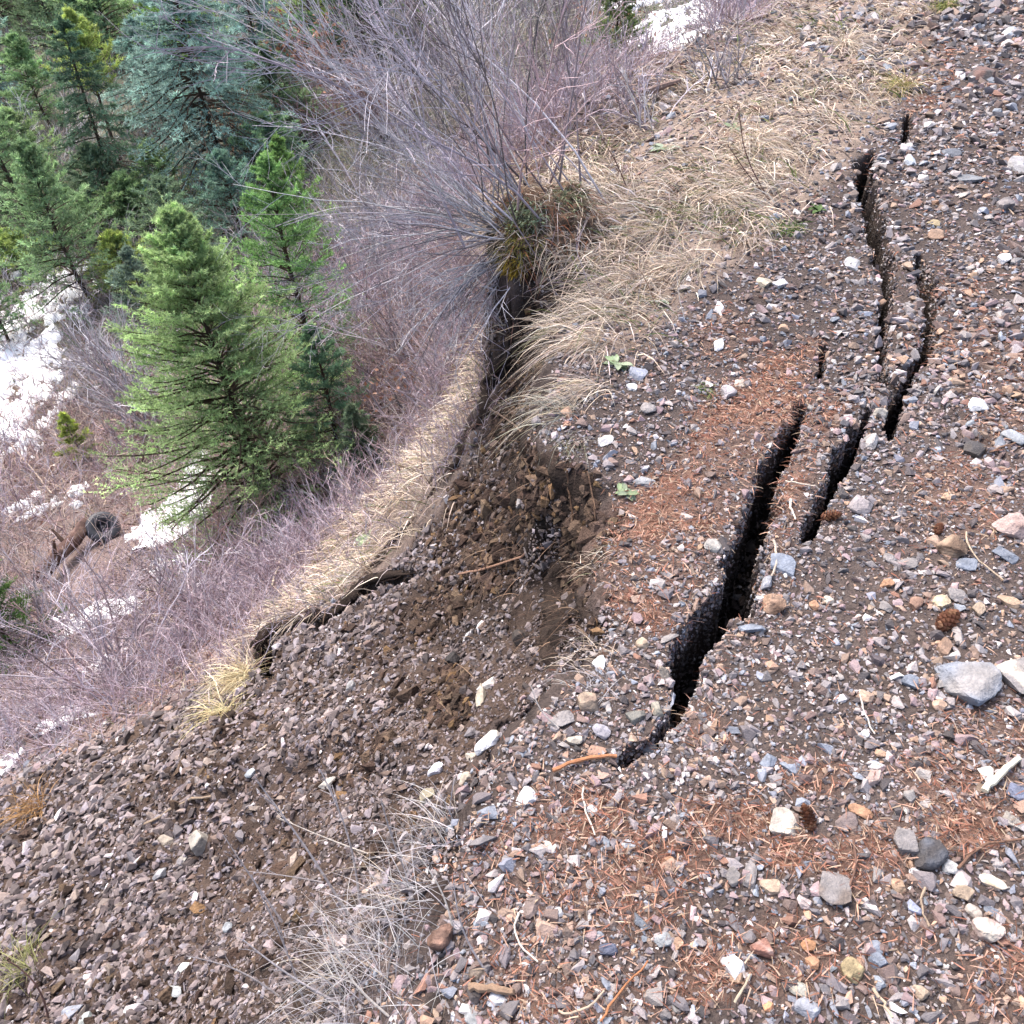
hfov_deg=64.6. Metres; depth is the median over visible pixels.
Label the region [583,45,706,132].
bare shrub
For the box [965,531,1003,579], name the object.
stick
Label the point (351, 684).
rock
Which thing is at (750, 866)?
rock
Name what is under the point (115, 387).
bare shrub
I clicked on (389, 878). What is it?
grass tuft
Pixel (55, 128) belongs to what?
evergreen tree
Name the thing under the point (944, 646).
rock
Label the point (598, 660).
rock
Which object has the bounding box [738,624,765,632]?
rock
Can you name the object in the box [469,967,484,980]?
rock
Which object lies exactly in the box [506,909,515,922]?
rock
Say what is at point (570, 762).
stick
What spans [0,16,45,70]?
conifer
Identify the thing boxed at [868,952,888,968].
rock
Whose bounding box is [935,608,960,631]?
pine cone
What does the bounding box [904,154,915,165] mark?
rock
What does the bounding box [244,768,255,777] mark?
rock
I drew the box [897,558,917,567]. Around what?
rock
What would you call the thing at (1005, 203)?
rock
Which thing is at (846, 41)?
grass tuft
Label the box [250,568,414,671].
torn turf edge
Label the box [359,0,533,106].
bare shrub
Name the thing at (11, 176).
conifer
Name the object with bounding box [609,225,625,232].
weed
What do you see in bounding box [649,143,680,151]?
weed
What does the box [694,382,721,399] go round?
grass tuft
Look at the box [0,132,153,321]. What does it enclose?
conifer
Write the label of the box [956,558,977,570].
rock
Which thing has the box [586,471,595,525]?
root
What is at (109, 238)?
conifer
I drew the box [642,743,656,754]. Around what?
rock
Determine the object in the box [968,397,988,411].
rock
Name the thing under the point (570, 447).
grass tuft
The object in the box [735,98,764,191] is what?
dry stalk
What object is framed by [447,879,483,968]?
dry stalk
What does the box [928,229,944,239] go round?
rock
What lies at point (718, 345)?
rock
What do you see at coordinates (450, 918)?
dry stalk
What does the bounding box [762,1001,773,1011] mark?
rock
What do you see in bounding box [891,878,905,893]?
rock
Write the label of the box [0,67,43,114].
conifer
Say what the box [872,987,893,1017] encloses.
stick
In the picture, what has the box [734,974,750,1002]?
stick
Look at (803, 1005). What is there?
rock
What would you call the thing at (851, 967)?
rock
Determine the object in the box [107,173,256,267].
conifer
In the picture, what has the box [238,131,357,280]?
conifer
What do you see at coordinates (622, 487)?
weed
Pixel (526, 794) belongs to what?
rock
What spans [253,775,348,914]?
dry stalk
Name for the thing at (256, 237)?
evergreen tree
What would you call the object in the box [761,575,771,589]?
rock
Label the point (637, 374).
rock
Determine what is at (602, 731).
rock
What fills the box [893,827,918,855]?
rock
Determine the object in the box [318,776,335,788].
rock
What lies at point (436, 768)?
rock
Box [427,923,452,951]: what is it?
rock
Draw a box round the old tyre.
[85,511,120,542]
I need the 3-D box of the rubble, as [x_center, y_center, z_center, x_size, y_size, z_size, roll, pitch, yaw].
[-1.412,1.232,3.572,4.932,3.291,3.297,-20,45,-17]
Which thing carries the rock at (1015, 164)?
on the ground at (516, 294)
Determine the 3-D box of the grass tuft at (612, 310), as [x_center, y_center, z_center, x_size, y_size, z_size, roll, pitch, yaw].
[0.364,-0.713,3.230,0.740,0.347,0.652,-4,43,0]
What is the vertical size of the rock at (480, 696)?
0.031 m
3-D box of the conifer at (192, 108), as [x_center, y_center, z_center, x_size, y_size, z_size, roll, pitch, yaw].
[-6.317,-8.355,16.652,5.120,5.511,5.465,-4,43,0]
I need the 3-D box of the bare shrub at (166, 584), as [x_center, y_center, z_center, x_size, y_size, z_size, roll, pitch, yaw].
[-2.519,0.677,6.532,1.753,1.751,1.481,-4,43,0]
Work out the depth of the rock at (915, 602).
2.04 m
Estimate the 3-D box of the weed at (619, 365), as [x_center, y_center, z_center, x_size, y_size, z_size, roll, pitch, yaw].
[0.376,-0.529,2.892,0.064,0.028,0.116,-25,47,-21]
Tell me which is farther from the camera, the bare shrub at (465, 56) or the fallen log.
the fallen log
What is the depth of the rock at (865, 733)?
1.78 m
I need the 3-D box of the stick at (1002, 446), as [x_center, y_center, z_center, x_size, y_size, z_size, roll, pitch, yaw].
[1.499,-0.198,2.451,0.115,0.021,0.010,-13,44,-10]
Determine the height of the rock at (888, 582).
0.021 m
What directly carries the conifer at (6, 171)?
on the ground at (516, 294)
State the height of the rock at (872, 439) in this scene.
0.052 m
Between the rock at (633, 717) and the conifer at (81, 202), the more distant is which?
the conifer at (81, 202)
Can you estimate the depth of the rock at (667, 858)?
1.62 m
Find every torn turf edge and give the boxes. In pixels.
[211,675,256,748]
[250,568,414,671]
[352,471,438,582]
[432,327,523,494]
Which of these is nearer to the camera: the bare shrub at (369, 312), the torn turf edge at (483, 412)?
the torn turf edge at (483, 412)
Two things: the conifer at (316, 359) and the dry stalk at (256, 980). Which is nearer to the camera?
the dry stalk at (256, 980)
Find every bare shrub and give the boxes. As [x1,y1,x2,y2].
[0,512,154,663]
[0,536,212,767]
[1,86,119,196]
[8,292,236,442]
[13,296,151,407]
[48,469,289,656]
[103,0,652,264]
[133,461,284,577]
[180,0,264,40]
[188,0,508,381]
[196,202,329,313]
[218,19,402,154]
[274,1,476,149]
[279,90,457,302]
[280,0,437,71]
[295,186,458,366]
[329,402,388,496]
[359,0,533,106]
[374,238,513,405]
[432,0,669,125]
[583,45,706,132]
[684,7,760,90]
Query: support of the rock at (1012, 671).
on the ground at (516, 294)
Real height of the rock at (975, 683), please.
0.054 m
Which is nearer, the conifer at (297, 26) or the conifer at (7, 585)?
the conifer at (7, 585)
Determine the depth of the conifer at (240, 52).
18.44 m
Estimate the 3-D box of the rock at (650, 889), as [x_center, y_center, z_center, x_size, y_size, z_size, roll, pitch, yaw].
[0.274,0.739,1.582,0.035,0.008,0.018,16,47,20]
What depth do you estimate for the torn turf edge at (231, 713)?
3.67 m
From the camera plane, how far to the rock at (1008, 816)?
1.61 m
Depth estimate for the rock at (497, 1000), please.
1.48 m
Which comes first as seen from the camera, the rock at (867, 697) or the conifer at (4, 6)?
the rock at (867, 697)
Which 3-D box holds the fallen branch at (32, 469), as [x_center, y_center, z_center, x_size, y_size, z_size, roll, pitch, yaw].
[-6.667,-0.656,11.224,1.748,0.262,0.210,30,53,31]
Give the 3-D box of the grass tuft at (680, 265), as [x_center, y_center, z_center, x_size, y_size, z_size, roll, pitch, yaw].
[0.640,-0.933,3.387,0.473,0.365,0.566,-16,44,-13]
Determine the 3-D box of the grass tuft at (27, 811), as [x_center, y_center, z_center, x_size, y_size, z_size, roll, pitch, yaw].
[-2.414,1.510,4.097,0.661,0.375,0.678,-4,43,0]
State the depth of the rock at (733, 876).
1.59 m
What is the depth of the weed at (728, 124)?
4.53 m
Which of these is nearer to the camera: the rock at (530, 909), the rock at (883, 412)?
the rock at (530, 909)
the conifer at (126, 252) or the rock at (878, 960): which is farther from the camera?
the conifer at (126, 252)
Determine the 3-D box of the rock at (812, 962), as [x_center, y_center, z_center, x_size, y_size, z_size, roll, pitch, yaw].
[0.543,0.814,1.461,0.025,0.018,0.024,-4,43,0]
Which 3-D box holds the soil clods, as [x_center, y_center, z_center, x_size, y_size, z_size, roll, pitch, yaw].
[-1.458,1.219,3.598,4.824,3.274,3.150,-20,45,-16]
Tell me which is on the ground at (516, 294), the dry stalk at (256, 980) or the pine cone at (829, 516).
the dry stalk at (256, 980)
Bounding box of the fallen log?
[30,517,87,583]
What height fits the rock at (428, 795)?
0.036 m
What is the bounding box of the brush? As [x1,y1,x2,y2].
[0,0,784,780]
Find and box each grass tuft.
[0,755,62,835]
[0,907,63,1004]
[165,676,255,743]
[191,646,270,712]
[247,864,470,1023]
[250,904,399,1023]
[282,881,446,1023]
[310,801,490,1015]
[328,766,465,911]
[480,383,582,475]
[503,314,633,414]
[511,354,633,476]
[522,282,657,387]
[540,631,623,671]
[544,428,598,469]
[546,635,620,713]
[557,239,678,317]
[564,537,616,579]
[603,207,715,258]
[618,236,739,292]
[669,161,793,228]
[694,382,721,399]
[704,104,815,162]
[762,217,812,239]
[800,15,892,60]
[852,63,942,102]
[918,0,965,13]
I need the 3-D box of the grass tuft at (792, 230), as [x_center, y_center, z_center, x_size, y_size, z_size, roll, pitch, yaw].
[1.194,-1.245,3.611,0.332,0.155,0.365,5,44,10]
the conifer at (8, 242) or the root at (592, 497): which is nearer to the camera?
the root at (592, 497)
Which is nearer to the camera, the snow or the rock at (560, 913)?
the rock at (560, 913)
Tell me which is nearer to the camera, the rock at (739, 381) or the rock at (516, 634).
the rock at (516, 634)
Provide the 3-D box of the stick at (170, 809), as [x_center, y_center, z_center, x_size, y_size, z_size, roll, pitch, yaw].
[-1.273,1.134,3.084,0.289,0.126,0.015,-9,43,-5]
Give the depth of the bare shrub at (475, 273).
3.77 m
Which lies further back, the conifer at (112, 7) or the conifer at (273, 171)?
the conifer at (112, 7)
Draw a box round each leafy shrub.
[197,88,260,156]
[260,4,356,98]
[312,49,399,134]
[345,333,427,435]
[548,0,655,69]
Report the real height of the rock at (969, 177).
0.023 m
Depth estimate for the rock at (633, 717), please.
1.88 m
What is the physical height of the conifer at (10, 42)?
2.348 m
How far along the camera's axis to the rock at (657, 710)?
1.89 m
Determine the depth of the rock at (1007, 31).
5.64 m
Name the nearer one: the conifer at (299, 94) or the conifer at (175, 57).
the conifer at (299, 94)
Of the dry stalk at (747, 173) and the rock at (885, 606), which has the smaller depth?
the rock at (885, 606)
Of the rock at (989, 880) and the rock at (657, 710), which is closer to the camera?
the rock at (989, 880)
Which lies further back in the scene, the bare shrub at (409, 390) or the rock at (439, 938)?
the bare shrub at (409, 390)
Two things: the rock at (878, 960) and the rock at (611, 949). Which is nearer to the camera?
the rock at (878, 960)
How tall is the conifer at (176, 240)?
3.734 m
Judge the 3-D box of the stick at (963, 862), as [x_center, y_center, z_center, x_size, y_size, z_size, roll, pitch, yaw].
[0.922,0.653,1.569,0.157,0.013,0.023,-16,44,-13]
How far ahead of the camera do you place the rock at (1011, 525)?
2.19 m
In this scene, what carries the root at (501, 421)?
attached to the ground at (516, 294)
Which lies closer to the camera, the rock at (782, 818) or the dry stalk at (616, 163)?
the rock at (782, 818)
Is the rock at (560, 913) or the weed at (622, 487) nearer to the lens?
the rock at (560, 913)
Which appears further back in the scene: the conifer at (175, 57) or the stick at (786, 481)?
the conifer at (175, 57)
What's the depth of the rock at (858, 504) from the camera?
2.32 m
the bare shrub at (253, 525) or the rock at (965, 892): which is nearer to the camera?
the rock at (965, 892)
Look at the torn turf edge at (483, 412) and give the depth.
3.94 m
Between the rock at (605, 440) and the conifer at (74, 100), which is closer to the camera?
the rock at (605, 440)
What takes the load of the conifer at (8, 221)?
on the ground at (516, 294)
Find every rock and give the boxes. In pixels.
[61,1004,82,1020]
[78,1011,91,1023]
[152,868,166,879]
[157,834,173,846]
[171,986,181,997]
[174,957,190,973]
[178,853,187,867]
[188,830,207,855]
[222,922,231,932]
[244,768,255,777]
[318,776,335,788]
[346,680,355,691]
[419,788,434,803]
[427,762,442,776]
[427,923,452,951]
[444,651,459,663]
[459,771,470,786]
[464,1007,476,1023]
[465,752,475,761]
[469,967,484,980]
[474,730,498,755]
[475,683,485,707]
[482,677,494,688]
[486,992,506,1006]
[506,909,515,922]
[512,629,528,645]
[516,498,520,508]
[516,786,537,804]
[522,892,540,918]
[547,710,574,726]
[555,907,562,917]
[566,736,582,744]
[576,692,598,712]
[586,804,596,816]
[587,745,607,754]
[592,655,605,668]
[592,723,610,739]
[598,435,613,446]
[599,943,617,955]
[620,839,635,849]
[625,710,645,725]
[627,383,636,389]
[629,367,647,380]
[633,476,655,485]
[636,637,648,648]
[640,402,656,412]
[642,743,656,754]
[644,885,659,896]
[649,578,665,589]
[651,701,663,716]
[654,932,671,946]
[659,666,669,679]
[661,856,673,861]
[673,937,683,949]
[675,711,685,720]
[704,539,721,552]
[714,301,723,315]
[714,338,723,350]
[720,384,736,398]
[722,955,744,979]
[726,866,740,886]
[734,379,743,387]
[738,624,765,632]
[742,860,756,888]
[750,938,773,958]
[756,277,772,287]
[759,753,776,767]
[759,879,780,894]
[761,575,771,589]
[762,593,786,615]
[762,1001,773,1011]
[769,807,799,836]
[770,553,795,576]
[773,278,787,287]
[780,761,800,774]
[788,979,808,996]
[794,996,820,1020]
[797,895,811,909]
[800,938,815,951]
[805,956,819,969]
[809,600,818,610]
[819,871,851,904]
[822,596,833,604]
[835,812,857,830]
[840,956,864,983]
[844,256,859,270]
[848,495,872,514]
[848,803,873,819]
[858,689,873,703]
[858,730,869,738]
[864,433,878,449]
[866,770,881,785]
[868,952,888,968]
[869,940,882,953]
[873,408,887,417]
[879,601,892,612]
[880,578,894,587]
[883,553,896,563]
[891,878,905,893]
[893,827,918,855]
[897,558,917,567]
[901,674,919,688]
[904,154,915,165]
[907,899,921,915]
[908,596,922,609]
[912,836,948,870]
[912,985,929,1001]
[927,219,939,226]
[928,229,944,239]
[932,594,950,608]
[932,699,946,710]
[934,661,1001,705]
[936,534,967,559]
[936,637,952,655]
[941,859,957,874]
[942,148,961,156]
[948,587,967,603]
[952,885,974,901]
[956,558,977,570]
[957,174,985,182]
[963,441,986,457]
[965,66,995,81]
[965,903,982,918]
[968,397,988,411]
[971,602,985,615]
[971,917,1005,943]
[979,873,1007,889]
[983,906,998,919]
[991,512,1023,539]
[992,546,1018,564]
[995,197,1015,210]
[996,657,1023,693]
[997,253,1011,264]
[997,595,1022,608]
[1000,429,1023,445]
[1002,26,1016,36]
[1003,810,1022,829]
[1006,782,1023,800]
[1007,156,1023,172]
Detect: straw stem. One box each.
[513,912,537,961]
[558,990,604,1014]
[581,786,595,834]
[859,689,875,733]
[920,887,929,926]
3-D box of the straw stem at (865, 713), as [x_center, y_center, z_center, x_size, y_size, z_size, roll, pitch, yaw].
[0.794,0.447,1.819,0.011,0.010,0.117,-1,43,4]
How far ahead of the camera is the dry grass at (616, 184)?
4.27 m
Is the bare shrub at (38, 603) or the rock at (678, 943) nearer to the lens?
the rock at (678, 943)
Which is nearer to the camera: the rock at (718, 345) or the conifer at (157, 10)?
the rock at (718, 345)
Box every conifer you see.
[0,0,57,30]
[0,0,99,57]
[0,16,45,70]
[0,29,83,124]
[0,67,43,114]
[0,103,84,202]
[0,104,71,246]
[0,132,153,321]
[0,138,63,208]
[0,189,31,257]
[0,225,81,292]
[0,281,43,340]
[0,559,68,674]
[25,0,136,64]
[32,186,131,259]
[33,0,150,58]
[39,4,125,162]
[39,5,174,234]
[52,411,96,460]
[55,139,146,219]
[79,189,373,600]
[82,228,160,302]
[87,169,168,231]
[92,14,208,152]
[93,0,146,24]
[100,243,194,346]
[104,0,322,211]
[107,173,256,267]
[115,0,240,86]
[123,0,232,17]
[127,136,202,207]
[128,8,236,85]
[172,147,306,253]
[173,236,247,296]
[204,0,305,118]
[204,47,281,155]
[208,105,330,187]
[216,43,325,146]
[223,142,383,408]
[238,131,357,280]
[252,0,366,42]
[254,10,354,69]
[263,83,343,134]
[270,319,377,474]
[277,0,390,19]
[387,0,453,54]
[566,0,654,85]
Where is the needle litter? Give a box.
[339,36,1023,1023]
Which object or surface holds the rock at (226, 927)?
on the ground at (516, 294)
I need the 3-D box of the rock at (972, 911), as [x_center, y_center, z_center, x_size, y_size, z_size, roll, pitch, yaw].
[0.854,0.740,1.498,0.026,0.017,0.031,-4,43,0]
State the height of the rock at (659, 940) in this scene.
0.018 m
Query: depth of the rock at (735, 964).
1.46 m
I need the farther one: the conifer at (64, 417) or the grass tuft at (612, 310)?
the conifer at (64, 417)
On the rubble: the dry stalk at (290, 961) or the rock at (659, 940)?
the dry stalk at (290, 961)
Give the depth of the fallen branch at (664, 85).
5.21 m
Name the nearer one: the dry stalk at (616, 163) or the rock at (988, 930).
the rock at (988, 930)
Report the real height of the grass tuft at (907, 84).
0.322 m
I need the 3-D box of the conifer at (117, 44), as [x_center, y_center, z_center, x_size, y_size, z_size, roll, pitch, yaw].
[-8.902,-10.442,20.208,3.424,3.580,3.536,-31,50,-26]
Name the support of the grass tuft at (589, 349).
on the ground at (516, 294)
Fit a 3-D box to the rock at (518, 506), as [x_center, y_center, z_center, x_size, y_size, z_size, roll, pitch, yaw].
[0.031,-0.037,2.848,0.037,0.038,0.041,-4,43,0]
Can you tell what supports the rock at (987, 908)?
on the ground at (516, 294)
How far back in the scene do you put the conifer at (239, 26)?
19.34 m
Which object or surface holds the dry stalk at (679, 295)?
on the ground at (516, 294)
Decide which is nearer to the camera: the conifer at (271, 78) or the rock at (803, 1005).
the rock at (803, 1005)
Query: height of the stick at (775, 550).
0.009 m
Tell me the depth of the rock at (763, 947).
1.47 m
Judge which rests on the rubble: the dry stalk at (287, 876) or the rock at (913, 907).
the dry stalk at (287, 876)
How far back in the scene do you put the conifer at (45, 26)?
24.16 m
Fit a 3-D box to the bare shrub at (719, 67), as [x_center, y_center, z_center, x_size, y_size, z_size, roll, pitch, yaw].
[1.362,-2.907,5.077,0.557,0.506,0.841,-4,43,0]
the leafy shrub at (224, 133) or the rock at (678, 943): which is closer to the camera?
the rock at (678, 943)
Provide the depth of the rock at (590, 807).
1.71 m
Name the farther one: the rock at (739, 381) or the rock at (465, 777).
the rock at (739, 381)
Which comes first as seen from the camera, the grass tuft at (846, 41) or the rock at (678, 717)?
the rock at (678, 717)
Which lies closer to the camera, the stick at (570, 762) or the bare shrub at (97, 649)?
the stick at (570, 762)
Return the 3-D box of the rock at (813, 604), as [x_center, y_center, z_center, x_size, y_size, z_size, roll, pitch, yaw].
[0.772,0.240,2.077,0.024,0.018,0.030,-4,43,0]
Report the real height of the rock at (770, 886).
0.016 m
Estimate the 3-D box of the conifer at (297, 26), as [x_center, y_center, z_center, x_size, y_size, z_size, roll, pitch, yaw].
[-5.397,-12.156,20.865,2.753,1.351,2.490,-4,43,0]
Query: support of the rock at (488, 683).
on the ground at (516, 294)
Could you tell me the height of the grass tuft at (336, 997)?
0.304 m
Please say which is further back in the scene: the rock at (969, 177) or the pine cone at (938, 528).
the rock at (969, 177)
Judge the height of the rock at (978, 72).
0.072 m
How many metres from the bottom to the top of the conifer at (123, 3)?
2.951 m
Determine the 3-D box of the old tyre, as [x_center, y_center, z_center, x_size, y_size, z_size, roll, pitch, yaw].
[-4.942,0.187,9.787,0.391,0.114,0.391,-6,78,-29]
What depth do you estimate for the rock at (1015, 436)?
2.47 m
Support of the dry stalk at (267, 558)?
on the ground at (516, 294)
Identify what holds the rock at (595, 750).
on the ground at (516, 294)
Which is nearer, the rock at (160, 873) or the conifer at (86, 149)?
the rock at (160, 873)
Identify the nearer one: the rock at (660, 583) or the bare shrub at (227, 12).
the rock at (660, 583)
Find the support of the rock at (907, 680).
on the ground at (516, 294)
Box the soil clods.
[0,274,618,1023]
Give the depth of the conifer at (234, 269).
14.42 m
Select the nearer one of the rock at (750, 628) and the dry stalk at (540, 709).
the dry stalk at (540, 709)
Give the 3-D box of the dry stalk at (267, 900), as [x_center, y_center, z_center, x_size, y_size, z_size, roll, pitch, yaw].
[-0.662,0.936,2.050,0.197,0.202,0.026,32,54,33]
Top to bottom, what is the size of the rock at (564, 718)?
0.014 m
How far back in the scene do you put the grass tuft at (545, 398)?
2.75 m
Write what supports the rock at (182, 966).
on the ground at (516, 294)
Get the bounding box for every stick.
[144,795,210,824]
[458,547,544,574]
[468,982,514,995]
[552,754,616,771]
[599,960,648,1021]
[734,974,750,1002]
[771,540,776,575]
[785,480,818,489]
[789,498,795,519]
[849,839,856,885]
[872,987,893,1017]
[957,837,1023,869]
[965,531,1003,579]
[989,442,1015,452]
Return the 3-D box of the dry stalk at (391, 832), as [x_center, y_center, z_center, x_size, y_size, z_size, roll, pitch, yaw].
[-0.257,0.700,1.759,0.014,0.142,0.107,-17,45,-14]
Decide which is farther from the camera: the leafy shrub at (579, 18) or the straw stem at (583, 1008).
the leafy shrub at (579, 18)
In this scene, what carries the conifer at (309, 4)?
on the ground at (516, 294)
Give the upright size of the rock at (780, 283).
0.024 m
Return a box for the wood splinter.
[981,756,1021,792]
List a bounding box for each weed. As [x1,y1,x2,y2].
[354,529,371,545]
[603,355,632,370]
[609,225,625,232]
[614,483,638,501]
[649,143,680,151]
[650,297,670,304]
[723,121,742,131]
[808,204,825,213]
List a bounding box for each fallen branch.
[11,445,52,493]
[639,78,680,96]
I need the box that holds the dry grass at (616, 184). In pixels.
[174,0,955,747]
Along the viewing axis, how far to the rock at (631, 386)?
2.79 m
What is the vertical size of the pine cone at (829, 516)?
0.039 m
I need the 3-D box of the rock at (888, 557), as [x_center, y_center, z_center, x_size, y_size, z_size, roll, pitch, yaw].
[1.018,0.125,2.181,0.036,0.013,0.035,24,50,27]
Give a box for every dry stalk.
[5,960,48,1016]
[186,951,278,996]
[223,835,282,922]
[234,533,281,586]
[236,937,338,1004]
[245,866,323,882]
[251,875,307,1010]
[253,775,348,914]
[277,813,379,858]
[316,769,360,903]
[324,915,388,1016]
[379,798,403,868]
[417,852,453,930]
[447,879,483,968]
[530,684,557,726]
[601,138,626,188]
[676,267,684,317]
[727,144,769,199]
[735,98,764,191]
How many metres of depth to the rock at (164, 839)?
2.96 m
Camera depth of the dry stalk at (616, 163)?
3.94 m
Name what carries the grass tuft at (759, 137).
on the ground at (516, 294)
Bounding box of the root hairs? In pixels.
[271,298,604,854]
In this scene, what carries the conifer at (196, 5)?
on the ground at (516, 294)
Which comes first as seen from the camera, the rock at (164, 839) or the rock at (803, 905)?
the rock at (803, 905)
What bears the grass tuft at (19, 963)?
on the ground at (516, 294)
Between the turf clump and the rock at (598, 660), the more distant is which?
the turf clump
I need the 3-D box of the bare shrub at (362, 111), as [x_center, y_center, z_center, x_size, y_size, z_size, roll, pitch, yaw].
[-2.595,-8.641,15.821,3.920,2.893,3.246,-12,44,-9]
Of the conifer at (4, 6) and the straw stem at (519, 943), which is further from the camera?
the conifer at (4, 6)
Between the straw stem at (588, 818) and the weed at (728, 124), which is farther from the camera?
the weed at (728, 124)
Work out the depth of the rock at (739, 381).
2.79 m
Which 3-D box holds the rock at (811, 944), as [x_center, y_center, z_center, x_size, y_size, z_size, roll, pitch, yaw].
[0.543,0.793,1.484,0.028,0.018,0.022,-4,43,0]
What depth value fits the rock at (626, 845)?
1.65 m
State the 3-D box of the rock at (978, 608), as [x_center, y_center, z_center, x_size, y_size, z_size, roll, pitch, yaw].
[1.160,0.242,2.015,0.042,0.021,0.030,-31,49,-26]
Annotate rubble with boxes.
[0,280,599,1023]
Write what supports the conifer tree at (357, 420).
on the ground at (516, 294)
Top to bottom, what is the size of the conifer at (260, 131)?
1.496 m
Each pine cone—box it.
[799,803,816,831]
[820,509,842,521]
[933,522,944,534]
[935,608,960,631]
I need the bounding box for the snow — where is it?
[0,0,739,775]
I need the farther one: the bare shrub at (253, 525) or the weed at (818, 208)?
the bare shrub at (253, 525)
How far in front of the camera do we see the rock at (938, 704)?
1.81 m
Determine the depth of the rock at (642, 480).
2.48 m
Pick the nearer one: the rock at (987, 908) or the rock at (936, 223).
the rock at (987, 908)
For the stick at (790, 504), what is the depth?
2.33 m
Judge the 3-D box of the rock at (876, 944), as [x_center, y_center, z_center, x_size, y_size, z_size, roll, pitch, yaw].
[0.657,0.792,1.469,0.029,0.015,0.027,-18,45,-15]
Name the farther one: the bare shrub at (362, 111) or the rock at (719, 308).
the bare shrub at (362, 111)
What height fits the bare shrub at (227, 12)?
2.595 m
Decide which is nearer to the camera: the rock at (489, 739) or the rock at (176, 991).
the rock at (489, 739)
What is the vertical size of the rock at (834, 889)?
0.026 m
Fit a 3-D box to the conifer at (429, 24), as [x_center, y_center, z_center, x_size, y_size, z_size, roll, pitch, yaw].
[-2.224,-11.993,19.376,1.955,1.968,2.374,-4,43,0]
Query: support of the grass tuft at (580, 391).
on the ground at (516, 294)
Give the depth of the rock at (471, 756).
2.27 m
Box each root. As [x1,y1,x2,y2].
[487,407,520,444]
[566,470,579,556]
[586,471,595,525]
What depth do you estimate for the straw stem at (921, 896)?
1.51 m
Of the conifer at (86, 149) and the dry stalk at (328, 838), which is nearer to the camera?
the dry stalk at (328, 838)
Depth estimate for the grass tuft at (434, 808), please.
1.76 m
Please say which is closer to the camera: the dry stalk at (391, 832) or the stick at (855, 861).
the stick at (855, 861)
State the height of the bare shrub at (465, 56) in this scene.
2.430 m
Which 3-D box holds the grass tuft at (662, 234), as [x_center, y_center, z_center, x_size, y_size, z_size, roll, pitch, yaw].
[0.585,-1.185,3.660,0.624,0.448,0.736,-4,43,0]
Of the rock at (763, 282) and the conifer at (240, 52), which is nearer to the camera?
the rock at (763, 282)
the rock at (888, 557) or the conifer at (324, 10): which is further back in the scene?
the conifer at (324, 10)
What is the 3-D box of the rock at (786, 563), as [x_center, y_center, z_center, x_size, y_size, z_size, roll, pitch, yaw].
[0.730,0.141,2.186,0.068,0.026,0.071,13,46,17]
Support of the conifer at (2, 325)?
on the ground at (516, 294)
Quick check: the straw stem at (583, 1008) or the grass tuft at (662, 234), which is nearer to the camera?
the straw stem at (583, 1008)
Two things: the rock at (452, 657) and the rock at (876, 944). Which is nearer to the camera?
the rock at (876, 944)
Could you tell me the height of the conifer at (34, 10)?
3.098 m
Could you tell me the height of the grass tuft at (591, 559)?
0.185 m
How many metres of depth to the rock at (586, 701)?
1.91 m
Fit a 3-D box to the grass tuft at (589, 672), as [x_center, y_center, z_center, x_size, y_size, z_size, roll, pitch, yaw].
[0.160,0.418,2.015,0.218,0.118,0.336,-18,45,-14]
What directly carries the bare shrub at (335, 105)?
on the ground at (516, 294)
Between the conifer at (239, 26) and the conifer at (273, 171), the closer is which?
the conifer at (273, 171)
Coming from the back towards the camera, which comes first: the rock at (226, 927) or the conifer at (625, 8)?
the conifer at (625, 8)
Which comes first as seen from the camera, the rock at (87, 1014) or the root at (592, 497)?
the rock at (87, 1014)
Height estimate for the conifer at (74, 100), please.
4.437 m
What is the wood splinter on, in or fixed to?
on the needle litter
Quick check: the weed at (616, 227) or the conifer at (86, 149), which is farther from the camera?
the conifer at (86, 149)
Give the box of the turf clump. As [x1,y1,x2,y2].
[467,176,624,303]
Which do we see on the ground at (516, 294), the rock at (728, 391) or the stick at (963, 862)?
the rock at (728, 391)
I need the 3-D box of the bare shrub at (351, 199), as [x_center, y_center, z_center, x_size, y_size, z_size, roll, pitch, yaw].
[-2.138,-4.536,11.448,3.034,2.682,3.273,-26,47,-22]
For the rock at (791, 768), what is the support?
on the ground at (516, 294)
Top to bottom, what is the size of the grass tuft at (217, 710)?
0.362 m
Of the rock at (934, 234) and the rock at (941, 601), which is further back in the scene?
the rock at (934, 234)
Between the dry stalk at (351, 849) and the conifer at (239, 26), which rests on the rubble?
the dry stalk at (351, 849)
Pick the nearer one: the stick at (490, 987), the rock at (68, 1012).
the stick at (490, 987)
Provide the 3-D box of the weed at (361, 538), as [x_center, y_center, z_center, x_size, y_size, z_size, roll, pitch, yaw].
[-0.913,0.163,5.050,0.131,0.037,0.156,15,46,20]
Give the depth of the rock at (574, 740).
1.85 m
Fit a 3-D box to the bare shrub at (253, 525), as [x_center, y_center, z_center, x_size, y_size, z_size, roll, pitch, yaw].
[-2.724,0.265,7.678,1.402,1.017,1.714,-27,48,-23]
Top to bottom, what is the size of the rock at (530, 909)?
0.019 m
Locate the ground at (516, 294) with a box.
[0,0,1023,1023]
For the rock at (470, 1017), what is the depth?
1.47 m
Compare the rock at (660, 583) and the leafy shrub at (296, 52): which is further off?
the leafy shrub at (296, 52)
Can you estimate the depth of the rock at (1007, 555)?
2.13 m

